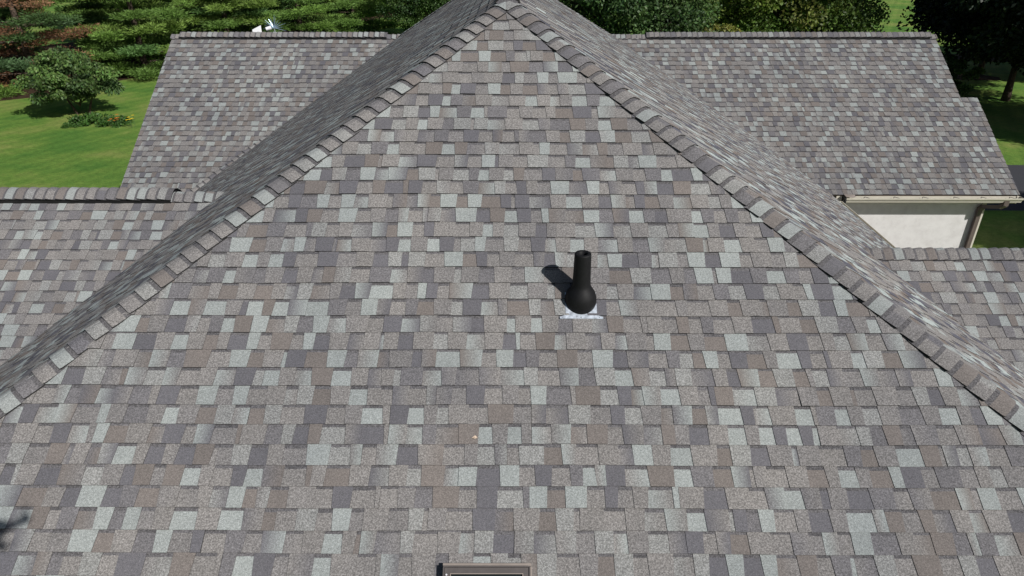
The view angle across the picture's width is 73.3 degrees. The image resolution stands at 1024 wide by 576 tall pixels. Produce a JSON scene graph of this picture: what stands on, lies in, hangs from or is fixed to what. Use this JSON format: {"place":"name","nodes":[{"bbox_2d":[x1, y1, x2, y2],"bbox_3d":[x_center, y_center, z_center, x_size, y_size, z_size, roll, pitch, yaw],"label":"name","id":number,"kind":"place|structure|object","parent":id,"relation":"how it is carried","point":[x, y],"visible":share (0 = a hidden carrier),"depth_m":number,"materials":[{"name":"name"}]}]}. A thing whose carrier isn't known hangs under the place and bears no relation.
{"place":"outdoors","nodes":[
{"label":"outdoors","id":0,"kind":"place"},
{"bbox_2d":[252,25,261,31],"bbox_3d":[-6.222,-6.167,16.892,0.225,0.513,0.149,0,28,0],"label":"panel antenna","id":1,"kind":"object","parent":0,"point":[257,29],"visible":0.38,"depth_m":16.79,"materials":[{"name":"white plastic"}]},
{"bbox_2d":[0,0,1023,247],"bbox_3d":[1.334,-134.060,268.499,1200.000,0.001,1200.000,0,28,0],"label":"lawn","id":2,"kind":"structure","parent":0,"point":[40,146],"depth_m":29.60,"materials":[{"name":"green plant"}]},
{"bbox_2d":[0,83,27,99],"bbox_3d":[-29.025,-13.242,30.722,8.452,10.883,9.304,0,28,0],"label":"bush","id":3,"kind":"object","parent":2,"relation":"on","point":[8,91],"visible":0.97,"depth_m":35.79,"materials":[{"name":"green plant"}]},
{"bbox_2d":[9,45,125,114],"bbox_3d":[-20.553,-9.514,31.873,4.431,3.261,3.988,-18,33,-30],"label":"ornamental tree","id":4,"kind":"object","parent":2,"relation":"on","point":[52,65],"visible":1,"depth_m":31.01,"materials":[{"name":"green plant"}]},
{"bbox_2d":[60,120,79,127],"bbox_3d":[-19.708,-7.264,30.726,0.828,0.334,0.859,-11,30,-19],"label":"flower clump","id":5,"kind":"object","parent":2,"relation":"on","point":[70,124],"visible":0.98,"depth_m":30.59,"materials":[{"name":"green plant"}]},
{"bbox_2d":[67,111,112,126],"bbox_3d":[-19.137,-7.650,31.328,1.655,0.668,1.718,14,31,24],"label":"flower clump","id":6,"kind":"object","parent":2,"relation":"on","point":[85,119],"visible":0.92,"depth_m":31.02,"materials":[{"name":"green plant"}]},
{"bbox_2d":[95,115,133,127],"bbox_3d":[-17.887,-7.493,31.070,1.460,0.567,1.407,1,28,2],"label":"flower clump","id":7,"kind":"object","parent":2,"relation":"on","point":[121,121],"visible":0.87,"depth_m":30.75,"materials":[{"name":"green plant"}]},
{"bbox_2d":[0,12,394,100],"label":"mulch bed","id":8,"kind":"object","parent":2,"relation":"on","point":[31,90],"visible":0.04,"depth_m":42.24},
{"bbox_2d":[0,0,88,61],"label":"pine tree","id":9,"kind":"object","parent":8,"relation":"on","point":[4,12],"visible":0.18,"depth_m":43.14,"materials":[{"name":"green plant"}]},
{"bbox_2d":[0,0,101,88],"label":"pine tree","id":10,"kind":"object","parent":8,"relation":"on","point":[17,35],"visible":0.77,"depth_m":36.94,"materials":[{"name":"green plant"}]},
{"bbox_2d":[66,0,188,58],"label":"pine tree","id":11,"kind":"object","parent":8,"relation":"on","point":[90,9],"visible":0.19,"depth_m":46.64,"materials":[{"name":"green plant"}]},
{"bbox_2d":[54,0,203,26],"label":"pine tree","id":12,"kind":"object","parent":8,"relation":"on","point":[65,10],"visible":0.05,"depth_m":52.67,"materials":[{"name":"green plant"}]},
{"bbox_2d":[65,0,199,79],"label":"pine tree","id":13,"kind":"object","parent":8,"relation":"on","point":[135,30],"visible":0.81,"depth_m":39.89,"materials":[{"name":"green plant"}]},
{"bbox_2d":[145,0,281,53],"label":"pine tree","id":14,"kind":"object","parent":8,"relation":"on","point":[222,10],"visible":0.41,"depth_m":43.85,"materials":[{"name":"green plant"}]},
{"bbox_2d":[176,0,278,32],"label":"pine tree","id":15,"kind":"object","parent":8,"relation":"on","point":[198,27],"visible":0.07,"depth_m":52.87,"materials":[{"name":"green plant"}]},
{"bbox_2d":[244,0,365,31],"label":"pine tree","id":16,"kind":"object","parent":8,"relation":"on","point":[295,16],"visible":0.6,"depth_m":49.19,"materials":[{"name":"green plant"}]},
{"bbox_2d":[250,0,361,28],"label":"pine tree","id":17,"kind":"object","parent":8,"relation":"on","point":[306,16],"visible":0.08,"depth_m":59.04,"materials":[{"name":"green plant"}]},
{"bbox_2d":[291,0,400,31],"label":"pine tree","id":18,"kind":"object","parent":2,"relation":"on","point":[367,9],"visible":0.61,"depth_m":54.46,"materials":[{"name":"green plant"}]},
{"bbox_2d":[376,0,450,30],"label":"broadleaf tree","id":19,"kind":"object","parent":2,"relation":"on","point":[410,14],"visible":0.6,"depth_m":49.91,"materials":[{"name":"green plant"}]},
{"bbox_2d":[0,0,1023,575],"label":"house","id":20,"kind":"structure","parent":2,"relation":"on","point":[614,304],"depth_m":5.29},
{"bbox_2d":[265,18,284,31],"bbox_3d":[-5.793,-6.355,16.816,0.554,0.599,0.220,-5,28,-9],"label":"starburst ornament","id":21,"kind":"object","parent":20,"relation":"on","point":[274,25],"visible":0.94,"depth_m":16.76,"materials":[{"name":"white plastic"}]},
{"bbox_2d":[442,563,531,575],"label":"roof window","id":22,"kind":"structure","parent":20,"relation":"in","point":[448,569],"depth_m":4.33,"materials":[{"name":"metal"}]},
{"bbox_2d":[558,0,722,34],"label":"broadleaf tree","id":23,"kind":"object","parent":2,"relation":"on","point":[625,17],"visible":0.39,"depth_m":29.84,"materials":[{"name":"green plant"}]},
{"bbox_2d":[700,23,741,31],"bbox_3d":[8.450,-9.147,29.761,3.537,4.528,3.014,0,28,0],"label":"tall shrub","id":24,"kind":"object","parent":2,"relation":"on","point":[728,27],"visible":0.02,"depth_m":28.15,"materials":[{"name":"green plant"}]},
{"bbox_2d":[693,0,883,31],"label":"broadleaf tree","id":25,"kind":"object","parent":2,"relation":"on","point":[799,13],"visible":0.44,"depth_m":34.57,"materials":[{"name":"green plant"}]},
{"bbox_2d":[743,0,890,31],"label":"broadleaf tree","id":26,"kind":"object","parent":2,"relation":"on","point":[879,10],"visible":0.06,"depth_m":37.48,"materials":[{"name":"green plant"}]},
{"bbox_2d":[912,0,989,68],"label":"maple tree","id":27,"kind":"object","parent":2,"relation":"on","point":[982,65],"visible":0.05,"depth_m":39.99,"materials":[{"name":"green plant"}]},
{"bbox_2d":[896,0,1023,100],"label":"maple tree","id":28,"kind":"object","parent":2,"relation":"on","point":[998,33],"visible":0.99,"depth_m":33.26,"materials":[{"name":"green plant"}]},
{"bbox_2d":[944,55,985,94],"bbox_3d":[22.818,-10.924,35.686,2.493,2.146,2.655,-9,29,-16],"label":"bush","id":29,"kind":"object","parent":2,"relation":"on","point":[952,63],"visible":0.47,"depth_m":35.08,"materials":[{"name":"green plant"}]},
{"bbox_2d":[942,54,1010,61],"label":"mulch bed","id":30,"kind":"object","parent":2,"relation":"on","point":[974,57],"visible":0.1,"depth_m":46.08,"materials":[{"name":"brown soil"}]},
{"bbox_2d":[954,73,1000,80],"bbox_3d":[26.713,-12.419,40.444,3.593,0.001,2.274,0,28,0],"label":"mulch bed","id":31,"kind":"object","parent":2,"relation":"on","point":[986,77],"visible":0.46,"depth_m":39.96,"materials":[{"name":"brown soil"}]},
{"bbox_2d":[985,165,1023,210],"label":"driveway","id":32,"kind":"structure","parent":0,"point":[1017,172],"depth_m":23.83,"materials":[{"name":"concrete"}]}
]}

